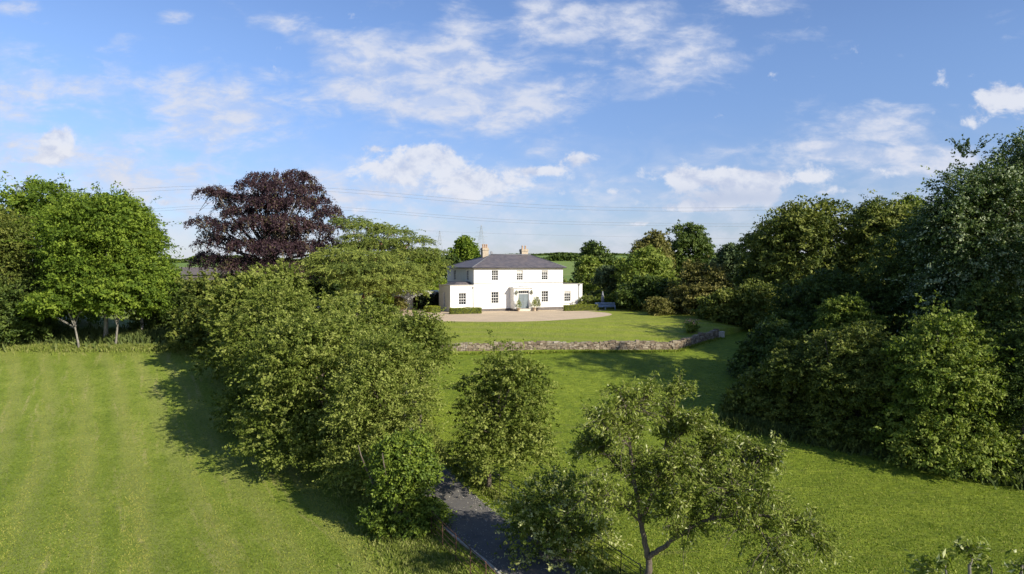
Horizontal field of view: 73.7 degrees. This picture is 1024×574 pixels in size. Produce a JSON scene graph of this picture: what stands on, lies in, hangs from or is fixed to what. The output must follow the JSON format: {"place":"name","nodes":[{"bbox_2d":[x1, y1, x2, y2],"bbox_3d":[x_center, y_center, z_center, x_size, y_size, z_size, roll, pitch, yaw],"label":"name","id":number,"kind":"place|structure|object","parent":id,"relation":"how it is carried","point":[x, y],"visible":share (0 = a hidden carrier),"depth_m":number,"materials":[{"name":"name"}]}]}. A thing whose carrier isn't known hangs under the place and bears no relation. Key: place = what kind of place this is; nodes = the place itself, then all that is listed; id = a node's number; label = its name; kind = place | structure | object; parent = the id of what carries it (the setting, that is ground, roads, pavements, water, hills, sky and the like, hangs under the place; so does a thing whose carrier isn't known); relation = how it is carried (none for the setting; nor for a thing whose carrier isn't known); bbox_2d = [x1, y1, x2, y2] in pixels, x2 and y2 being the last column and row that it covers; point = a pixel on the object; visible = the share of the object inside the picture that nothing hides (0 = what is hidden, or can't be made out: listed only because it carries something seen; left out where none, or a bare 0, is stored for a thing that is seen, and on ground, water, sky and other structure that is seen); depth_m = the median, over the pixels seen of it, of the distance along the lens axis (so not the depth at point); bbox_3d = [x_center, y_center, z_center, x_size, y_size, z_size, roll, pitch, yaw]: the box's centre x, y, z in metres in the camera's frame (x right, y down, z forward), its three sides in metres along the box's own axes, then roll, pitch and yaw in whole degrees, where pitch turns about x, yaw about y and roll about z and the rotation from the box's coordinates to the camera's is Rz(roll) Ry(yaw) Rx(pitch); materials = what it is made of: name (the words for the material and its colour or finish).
{"place":"outdoors","nodes":[
{"label":"outdoors","id":0,"kind":"place"},
{"bbox_2d":[0,341,226,365],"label":"long grass","id":1,"kind":"structure","parent":0,"point":[128,347],"depth_m":69.38,"materials":[{"name":"green plant"}]},
{"bbox_2d":[122,302,748,351],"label":"lawn","id":2,"kind":"structure","parent":0,"point":[623,324],"depth_m":76.57,"materials":[{"name":"green plant"}]},
{"bbox_2d":[254,257,313,311],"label":"avenue tree","id":3,"kind":"object","parent":2,"relation":"on","point":[289,271],"visible":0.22,"depth_m":69.41,"materials":[{"name":"green plant"}]},
{"bbox_2d":[600,302,615,309],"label":"garden bench","id":4,"kind":"object","parent":2,"relation":"on","point":[603,304],"visible":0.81,"depth_m":100.95,"materials":[{"name":"blue paint"}]},
{"bbox_2d":[641,296,676,315],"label":"loose shrub","id":5,"kind":"object","parent":2,"relation":"on","point":[658,306],"visible":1,"depth_m":87.52,"materials":[{"name":"green plant"}]},
{"bbox_2d":[683,319,701,332],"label":"flowering bush","id":6,"kind":"object","parent":2,"relation":"on","point":[691,327],"visible":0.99,"depth_m":74.27,"materials":[{"name":"green plant"}]},
{"bbox_2d":[663,254,738,314],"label":"broadleaf tree","id":7,"kind":"object","parent":2,"relation":"on","point":[698,279],"visible":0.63,"depth_m":88.63,"materials":[{"name":"green plant"}]},
{"bbox_2d":[690,286,749,323],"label":"wild shrub","id":8,"kind":"object","parent":2,"relation":"on","point":[717,305],"visible":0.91,"depth_m":80.59,"materials":[{"name":"green plant"}]},
{"bbox_2d":[73,186,859,207],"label":"power line","id":9,"kind":"object","parent":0,"point":[476,200],"visible":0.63,"depth_m":259.09,"materials":[{"name":"metal"}]},
{"bbox_2d":[378,328,579,573],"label":"driveway","id":10,"kind":"structure","parent":0,"point":[470,522],"depth_m":33.57,"materials":[{"name":"grey asphalt"}]},
{"bbox_2d":[435,465,582,573],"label":"leaf litter","id":11,"kind":"object","parent":10,"relation":"on","point":[483,531],"visible":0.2,"depth_m":33.13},
{"bbox_2d":[0,255,1023,573],"bbox_3d":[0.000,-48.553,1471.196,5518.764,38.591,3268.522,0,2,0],"label":"ground","id":12,"kind":"structure","parent":0,"point":[712,351],"depth_m":41.37,"materials":[{"name":"green plant"}]},
{"bbox_2d":[0,204,44,316],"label":"broadleaf tree","id":13,"kind":"object","parent":12,"relation":"on","point":[10,263],"visible":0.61,"depth_m":72.40,"materials":[{"name":"green plant"}]},
{"bbox_2d":[0,274,66,343],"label":"wild shrub","id":14,"kind":"object","parent":12,"relation":"on","point":[14,325],"visible":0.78,"depth_m":70.13,"materials":[{"name":"green plant"}]},
{"bbox_2d":[15,272,92,347],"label":"young tree","id":15,"kind":"object","parent":12,"relation":"on","point":[55,297],"visible":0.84,"depth_m":68.12,"materials":[{"name":"green plant"}]},
{"bbox_2d":[0,170,127,324],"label":"ash tree","id":16,"kind":"object","parent":12,"relation":"on","point":[31,197],"visible":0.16,"depth_m":79.42,"materials":[{"name":"green plant"}]},
{"bbox_2d":[2,180,184,336],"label":"ash tree","id":17,"kind":"object","parent":12,"relation":"on","point":[75,232],"visible":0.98,"depth_m":69.95,"materials":[{"name":"green plant"}]},
{"bbox_2d":[0,321,209,351],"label":"undergrowth","id":18,"kind":"object","parent":12,"relation":"on","point":[96,337],"visible":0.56,"depth_m":72.54,"materials":[{"name":"green plant"}]},
{"bbox_2d":[70,266,177,343],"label":"young tree","id":19,"kind":"object","parent":12,"relation":"on","point":[112,297],"visible":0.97,"depth_m":69.33,"materials":[{"name":"green plant"}]},
{"bbox_2d":[98,224,186,328],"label":"ash tree","id":20,"kind":"object","parent":12,"relation":"on","point":[178,273],"visible":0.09,"depth_m":75.89,"materials":[{"name":"green plant"}]},
{"bbox_2d":[122,274,193,329],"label":"wild shrub","id":21,"kind":"object","parent":12,"relation":"on","point":[159,321],"visible":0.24,"depth_m":76.95,"materials":[{"name":"green plant"}]},
{"bbox_2d":[157,268,237,352],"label":"avenue tree","id":22,"kind":"object","parent":12,"relation":"on","point":[194,333],"visible":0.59,"depth_m":67.48,"materials":[{"name":"green plant"}]},
{"bbox_2d":[170,267,241,282],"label":"barn","id":23,"kind":"structure","parent":12,"relation":"on","point":[194,270],"depth_m":149.96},
{"bbox_2d":[184,264,313,383],"bbox_3d":[-22.682,3.254,60.318,10.502,10.518,11.006,0,2,0],"label":"avenue tree","id":24,"kind":"object","parent":12,"relation":"on","point":[242,284],"visible":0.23,"depth_m":58.01,"materials":[{"name":"green plant"}]},
{"bbox_2d":[195,272,340,434],"bbox_3d":[-17.152,4.633,51.881,11.367,11.630,11.824,0,2,0],"label":"avenue tree","id":25,"kind":"object","parent":12,"relation":"on","point":[244,322],"visible":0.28,"depth_m":50.10,"materials":[{"name":"green plant"}]},
{"bbox_2d":[183,168,356,293],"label":"copper beech","id":26,"kind":"object","parent":12,"relation":"on","point":[272,242],"visible":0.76,"depth_m":102.16,"materials":[{"name":"purple plant"}]},
{"bbox_2d":[211,302,413,480],"bbox_3d":[-12.310,6.251,44.255,12.914,10.760,12.953,0,2,0],"label":"avenue tree","id":27,"kind":"object","parent":12,"relation":"on","point":[291,344],"visible":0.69,"depth_m":41.68,"materials":[{"name":"green plant"}]},
{"bbox_2d":[294,267,348,300],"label":"garden bush","id":28,"kind":"object","parent":12,"relation":"on","point":[330,290],"visible":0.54,"depth_m":110.64,"materials":[{"name":"green plant"}]},
{"bbox_2d":[303,288,372,319],"bbox_3d":[-16.516,3.925,62.980,8.744,8.004,9.060,0,2,0],"label":"bush","id":29,"kind":"object","parent":12,"relation":"on","point":[326,302],"visible":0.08,"depth_m":62.17,"materials":[{"name":"green plant"}]},
{"bbox_2d":[197,362,502,573],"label":"rough grass","id":30,"kind":"structure","parent":12,"relation":"on","point":[418,556],"depth_m":31.53,"materials":[{"name":"green plant"}]},
{"bbox_2d":[318,291,420,383],"bbox_3d":[-12.525,4.924,56.275,11.018,9.201,9.918,-1,2,-37],"label":"avenue tree","id":31,"kind":"object","parent":12,"relation":"on","point":[371,312],"visible":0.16,"depth_m":55.42,"materials":[{"name":"green plant"}]},
{"bbox_2d":[169,254,580,262],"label":"field hedge","id":32,"kind":"object","parent":12,"relation":"on","point":[560,257],"visible":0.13,"depth_m":423.55,"materials":[{"name":"green plant"}]},
{"bbox_2d":[296,215,457,307],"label":"cedar tree","id":33,"kind":"object","parent":12,"relation":"on","point":[376,273],"visible":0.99,"depth_m":90.55,"materials":[{"name":"green plant"}]},
{"bbox_2d":[301,319,463,507],"bbox_3d":[-7.211,6.909,38.640,9.136,10.409,9.001,-1,2,-30],"label":"avenue tree","id":34,"kind":"object","parent":12,"relation":"on","point":[362,403],"visible":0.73,"depth_m":37.45,"materials":[{"name":"green plant"}]},
{"bbox_2d":[372,292,394,310],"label":"bright shrub","id":35,"kind":"object","parent":12,"relation":"on","point":[384,301],"visible":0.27,"depth_m":95.64,"materials":[{"name":"green plant"}]},
{"bbox_2d":[388,297,409,310],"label":"wall shrub","id":36,"kind":"object","parent":12,"relation":"on","point":[400,303],"visible":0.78,"depth_m":97.26,"materials":[{"name":"green plant"}]},
{"bbox_2d":[356,424,457,542],"bbox_3d":[-5.296,9.597,34.037,5.246,5.446,4.789,0,2,0],"label":"ivy bush","id":37,"kind":"object","parent":12,"relation":"on","point":[401,464],"visible":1,"depth_m":32.87,"materials":[{"name":"green plant"}]},
{"bbox_2d":[381,290,437,309],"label":"garage building","id":38,"kind":"structure","parent":12,"relation":"on","point":[412,298],"depth_m":101.22,"materials":[{"name":"white paint"}]},
{"bbox_2d":[156,205,699,223],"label":"power line","id":39,"kind":"object","parent":12,"relation":"on","point":[459,216],"visible":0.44,"depth_m":259.27,"materials":[{"name":"metal"}]},
{"bbox_2d":[418,292,437,309],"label":"yew column","id":40,"kind":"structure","parent":12,"relation":"on","point":[424,300],"depth_m":99.04,"materials":[{"name":"green plant"}]},
{"bbox_2d":[177,267,679,294],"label":"garden hedge","id":41,"kind":"object","parent":12,"relation":"on","point":[566,281],"visible":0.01,"depth_m":123.60,"materials":[{"name":"green plant"}]},
{"bbox_2d":[411,254,446,290],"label":"broadleaf tree","id":42,"kind":"object","parent":12,"relation":"on","point":[435,286],"visible":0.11,"depth_m":114.17,"materials":[{"name":"green plant"}]},
{"bbox_2d":[384,302,474,429],"bbox_3d":[-6.451,6.120,47.742,6.635,10.229,5.948,2,2,41],"label":"avenue tree","id":43,"kind":"object","parent":12,"relation":"on","point":[424,326],"visible":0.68,"depth_m":46.88,"materials":[{"name":"green plant"}]},
{"bbox_2d":[431,292,438,305],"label":"dark shrub","id":44,"kind":"object","parent":12,"relation":"on","point":[436,297],"visible":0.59,"depth_m":100.58,"materials":[{"name":"green plant"}]},
{"bbox_2d":[122,189,753,210],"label":"power line","id":45,"kind":"object","parent":12,"relation":"on","point":[462,202],"visible":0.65,"depth_m":263.09,"materials":[{"name":"metal"}]},
{"bbox_2d":[440,254,462,277],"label":"broadleaf tree","id":46,"kind":"object","parent":12,"relation":"on","point":[453,258],"visible":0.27,"depth_m":121.13,"materials":[{"name":"green plant"}]},
{"bbox_2d":[165,208,742,226],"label":"power line","id":47,"kind":"object","parent":12,"relation":"on","point":[496,221],"visible":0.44,"depth_m":263.31,"materials":[{"name":"metal"}]},
{"bbox_2d":[429,510,496,573],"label":"estate railing","id":48,"kind":"object","parent":12,"relation":"on","point":[458,547],"visible":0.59,"depth_m":30.24,"materials":[{"name":"metal"}]},
{"bbox_2d":[447,235,480,261],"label":"broadleaf tree","id":49,"kind":"object","parent":12,"relation":"on","point":[466,248],"visible":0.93,"depth_m":126.43,"materials":[{"name":"green plant"}]},
{"bbox_2d":[317,305,611,321],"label":"gravel forecourt","id":50,"kind":"structure","parent":12,"relation":"on","point":[513,316],"depth_m":87.37,"materials":[{"name":"beige gravel"}]},
{"bbox_2d":[424,305,440,312],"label":"clipped hedge","id":51,"kind":"object","parent":50,"relation":"on","point":[430,309],"visible":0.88,"depth_m":92.75,"materials":[{"name":"green plant"}]},
{"bbox_2d":[449,307,481,313],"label":"clipped hedge","id":52,"kind":"object","parent":50,"relation":"on","point":[470,310],"visible":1,"depth_m":90.14,"materials":[{"name":"green plant"}]},
{"bbox_2d":[531,298,537,310],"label":"potted topiary","id":53,"kind":"object","parent":50,"relation":"on","point":[534,302],"visible":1,"depth_m":96.60,"materials":[{"name":"plant"}]},
{"bbox_2d":[563,304,598,310],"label":"clipped hedge","id":54,"kind":"object","parent":50,"relation":"on","point":[584,307],"visible":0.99,"depth_m":97.35,"materials":[{"name":"green plant"}]},
{"bbox_2d":[439,524,500,573],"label":"driveway edging","id":55,"kind":"object","parent":12,"relation":"on","point":[483,558],"visible":0.12,"depth_m":31.34,"materials":[{"name":"stone"}]},
{"bbox_2d":[435,329,567,493],"bbox_3d":[-0.511,7.311,39.840,8.216,9.560,7.382,-1,2,-19],"label":"young tree","id":56,"kind":"object","parent":12,"relation":"on","point":[485,438],"visible":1,"depth_m":38.72,"materials":[{"name":"green plant"}]},
{"bbox_2d":[438,244,581,311],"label":"country house","id":57,"kind":"structure","parent":12,"relation":"on","point":[487,281],"depth_m":97.68,"materials":[{"name":"white paint"}]},
{"bbox_2d":[458,293,465,305],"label":"window","id":58,"kind":"structure","parent":57,"relation":"in","point":[462,296],"depth_m":94.45,"materials":[{"name":"white paint"}]},
{"bbox_2d":[491,292,498,303],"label":"window","id":59,"kind":"structure","parent":57,"relation":"in","point":[494,295],"depth_m":96.57,"materials":[{"name":"white paint"}]},
{"bbox_2d":[492,270,497,280],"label":"window","id":60,"kind":"structure","parent":57,"relation":"in","point":[494,272],"depth_m":96.48,"materials":[{"name":"white paint"}]},
{"bbox_2d":[516,270,523,280],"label":"window","id":61,"kind":"structure","parent":57,"relation":"in","point":[519,273],"depth_m":98.10,"materials":[{"name":"white paint"}]},
{"bbox_2d":[541,291,548,302],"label":"window","id":62,"kind":"structure","parent":57,"relation":"in","point":[544,294],"depth_m":99.93,"materials":[{"name":"white paint"}]},
{"bbox_2d":[541,270,548,280],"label":"window","id":63,"kind":"structure","parent":57,"relation":"in","point":[544,273],"depth_m":99.82,"materials":[{"name":"white paint"}]},
{"bbox_2d":[564,291,570,301],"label":"window","id":64,"kind":"structure","parent":57,"relation":"in","point":[567,294],"depth_m":102.92,"materials":[{"name":"white paint"}]},
{"bbox_2d":[412,408,626,573],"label":"verge grass","id":65,"kind":"structure","parent":12,"relation":"on","point":[496,495],"depth_m":38.88,"materials":[{"name":"green plant"}]},
{"bbox_2d":[406,383,645,573],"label":"estate railing","id":66,"kind":"object","parent":12,"relation":"on","point":[620,561],"visible":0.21,"depth_m":30.13,"materials":[{"name":"black metal"}]},
{"bbox_2d":[283,252,823,258],"bbox_3d":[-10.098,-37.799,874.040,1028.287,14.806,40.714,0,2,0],"label":"field hedge","id":67,"kind":"object","parent":12,"relation":"on","point":[573,253],"visible":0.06,"depth_m":865.75,"materials":[{"name":"green plant"}]},
{"bbox_2d":[470,460,652,573],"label":"silvery bush","id":68,"kind":"object","parent":12,"relation":"on","point":[534,521],"visible":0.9,"depth_m":29.85,"materials":[{"name":"green plant"}]},
{"bbox_2d":[440,329,718,350],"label":"retaining wall","id":69,"kind":"structure","parent":12,"relation":"on","point":[699,337],"depth_m":69.88,"materials":[{"name":"stone"}]},
{"bbox_2d":[447,336,723,355],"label":"wall foot grass","id":70,"kind":"structure","parent":12,"relation":"on","point":[646,351],"depth_m":68.89,"materials":[{"name":"green plant"}]},
{"bbox_2d":[577,295,595,304],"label":"round shrub","id":71,"kind":"object","parent":12,"relation":"on","point":[585,300],"visible":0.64,"depth_m":101.81,"materials":[{"name":"green plant"}]},
{"bbox_2d":[573,255,602,294],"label":"broadleaf tree","id":72,"kind":"object","parent":12,"relation":"on","point":[585,265],"visible":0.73,"depth_m":112.93,"materials":[{"name":"green plant"}]},
{"bbox_2d":[569,240,618,281],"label":"broadleaf tree","id":73,"kind":"object","parent":12,"relation":"on","point":[593,248],"visible":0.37,"depth_m":124.59,"materials":[{"name":"green plant"}]},
{"bbox_2d":[593,293,605,308],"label":"round shrub","id":74,"kind":"object","parent":12,"relation":"on","point":[598,300],"visible":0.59,"depth_m":103.21,"materials":[{"name":"green plant"}]},
{"bbox_2d":[589,264,617,297],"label":"broadleaf tree","id":75,"kind":"object","parent":12,"relation":"on","point":[602,278],"visible":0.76,"depth_m":106.73,"materials":[{"name":"green plant"}]},
{"bbox_2d":[604,294,624,308],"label":"round shrub","id":76,"kind":"object","parent":12,"relation":"on","point":[608,298],"visible":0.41,"depth_m":103.64,"materials":[{"name":"green plant"}]},
{"bbox_2d":[606,244,683,309],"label":"broadleaf tree","id":77,"kind":"object","parent":12,"relation":"on","point":[644,261],"visible":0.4,"depth_m":102.28,"materials":[{"name":"green plant"}]},
{"bbox_2d":[612,274,679,310],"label":"broadleaf tree","id":78,"kind":"object","parent":12,"relation":"on","point":[638,292],"visible":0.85,"depth_m":95.93,"materials":[{"name":"green plant"}]},
{"bbox_2d":[627,228,677,273],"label":"broadleaf tree","id":79,"kind":"object","parent":12,"relation":"on","point":[655,239],"visible":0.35,"depth_m":132.39,"materials":[{"name":"green plant"}]},
{"bbox_2d":[665,219,716,273],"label":"broadleaf tree","id":80,"kind":"object","parent":12,"relation":"on","point":[692,239],"visible":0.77,"depth_m":139.30,"materials":[{"name":"green plant"}]},
{"bbox_2d":[546,366,854,573],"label":"silvery tree","id":81,"kind":"object","parent":12,"relation":"on","point":[670,472],"visible":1,"depth_m":24.96,"materials":[{"name":"green plant"}]},
{"bbox_2d":[709,242,744,287],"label":"broadleaf tree","id":82,"kind":"object","parent":12,"relation":"on","point":[725,254],"visible":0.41,"depth_m":109.93,"materials":[{"name":"green plant"}]},
{"bbox_2d":[431,356,1023,573],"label":"meadow grass","id":83,"kind":"structure","parent":12,"relation":"on","point":[863,533],"depth_m":35.78,"materials":[{"name":"green plant"}]},
{"bbox_2d":[728,277,779,330],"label":"wild shrub","id":84,"kind":"object","parent":12,"relation":"on","point":[756,296],"visible":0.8,"depth_m":78.81,"materials":[{"name":"green plant"}]},
{"bbox_2d":[714,366,794,420],"bbox_3d":[18.767,8.117,52.889,5.900,4.220,5.095,1,2,20],"label":"wild bush","id":85,"kind":"object","parent":12,"relation":"on","point":[739,399],"visible":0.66,"depth_m":51.99,"materials":[{"name":"green plant"}]},
{"bbox_2d":[730,226,786,287],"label":"broadleaf tree","id":86,"kind":"object","parent":12,"relation":"on","point":[743,272],"visible":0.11,"depth_m":91.58,"materials":[{"name":"green plant"}]},
{"bbox_2d":[726,312,812,378],"bbox_3d":[23.617,5.415,60.444,7.958,6.340,8.818,-2,3,-44],"label":"wild bush","id":87,"kind":"object","parent":12,"relation":"on","point":[754,349],"visible":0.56,"depth_m":59.64,"materials":[{"name":"green plant"}]},
{"bbox_2d":[747,336,839,429],"bbox_3d":[21.600,7.123,51.318,7.530,6.819,6.825,-1,2,-39],"label":"wild bush","id":88,"kind":"object","parent":12,"relation":"on","point":[784,367],"visible":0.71,"depth_m":50.13,"materials":[{"name":"green plant"}]},
{"bbox_2d":[736,193,873,314],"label":"broadleaf tree","id":89,"kind":"object","parent":12,"relation":"on","point":[795,230],"visible":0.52,"depth_m":83.26,"materials":[{"name":"green plant"}]},
{"bbox_2d":[754,265,893,339],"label":"broadleaf tree","id":90,"kind":"object","parent":12,"relation":"on","point":[797,309],"visible":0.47,"depth_m":68.78,"materials":[{"name":"green plant"}]},
{"bbox_2d":[784,318,920,448],"bbox_3d":[23.746,6.582,48.232,8.948,8.841,8.801,0,2,0],"label":"wild bush","id":91,"kind":"object","parent":12,"relation":"on","point":[848,393],"visible":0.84,"depth_m":46.78,"materials":[{"name":"green plant"}]},
{"bbox_2d":[808,291,901,387],"bbox_3d":[30.017,4.446,60.327,8.430,8.218,7.948,-1,2,-19],"label":"wild shrub","id":92,"kind":"object","parent":12,"relation":"on","point":[838,311],"visible":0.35,"depth_m":59.48,"materials":[{"name":"green plant"}]},
{"bbox_2d":[839,193,888,284],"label":"broadleaf tree","id":93,"kind":"object","parent":12,"relation":"on","point":[863,204],"depth_m":98.31,"materials":[{"name":"green plant"}]},
{"bbox_2d":[713,408,1023,489],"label":"nettles","id":94,"kind":"object","parent":12,"relation":"on","point":[755,425],"visible":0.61,"depth_m":46.60,"materials":[{"name":"green plant"}]},
{"bbox_2d":[827,189,922,325],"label":"broadleaf tree","id":95,"kind":"object","parent":12,"relation":"on","point":[885,217],"visible":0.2,"depth_m":78.57,"materials":[{"name":"green plant"}]},
{"bbox_2d":[853,217,955,344],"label":"broadleaf tree","id":96,"kind":"object","parent":12,"relation":"on","point":[890,291],"visible":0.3,"depth_m":65.60,"materials":[{"name":"green plant"}]},
{"bbox_2d":[889,188,927,221],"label":"broadleaf tree","id":97,"kind":"object","parent":12,"relation":"on","point":[910,197],"visible":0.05,"depth_m":87.07,"materials":[{"name":"green plant"}]},
{"bbox_2d":[847,290,1023,482],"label":"wild bush","id":98,"kind":"object","parent":12,"relation":"on","point":[945,386],"visible":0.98,"depth_m":42.16,"materials":[{"name":"green plant"}]},
{"bbox_2d":[880,134,1023,358],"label":"broadleaf tree","id":99,"kind":"object","parent":12,"relation":"on","point":[976,244],"visible":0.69,"depth_m":55.98,"materials":[{"name":"dark green leaves"},{"name":"brown bark"}]},
{"bbox_2d":[904,531,1023,573],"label":"silvery tree","id":100,"kind":"object","parent":12,"relation":"on","point":[969,549],"visible":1,"depth_m":12.13,"materials":[{"name":"green plant"}]},
{"bbox_2d":[935,275,1023,418],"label":"wild bush","id":101,"kind":"object","parent":12,"relation":"on","point":[993,310],"visible":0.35,"depth_m":51.41,"materials":[{"name":"green plant"}]},
{"bbox_2d":[961,312,1023,474],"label":"wild bush","id":102,"kind":"object","parent":12,"relation":"on","point":[1016,413],"visible":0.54,"depth_m":41.44,"materials":[{"name":"green plant"}]},
{"bbox_2d":[965,126,1023,302],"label":"broadleaf tree","id":103,"kind":"object","parent":12,"relation":"on","point":[1016,154],"visible":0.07,"depth_m":59.66,"materials":[{"name":"dark green leaves"},{"name":"brown bark"}]},
{"bbox_2d":[0,0,1023,258],"label":"sky","id":104,"kind":"structure","parent":0,"point":[686,111],"materials":[{"name":"blue"}]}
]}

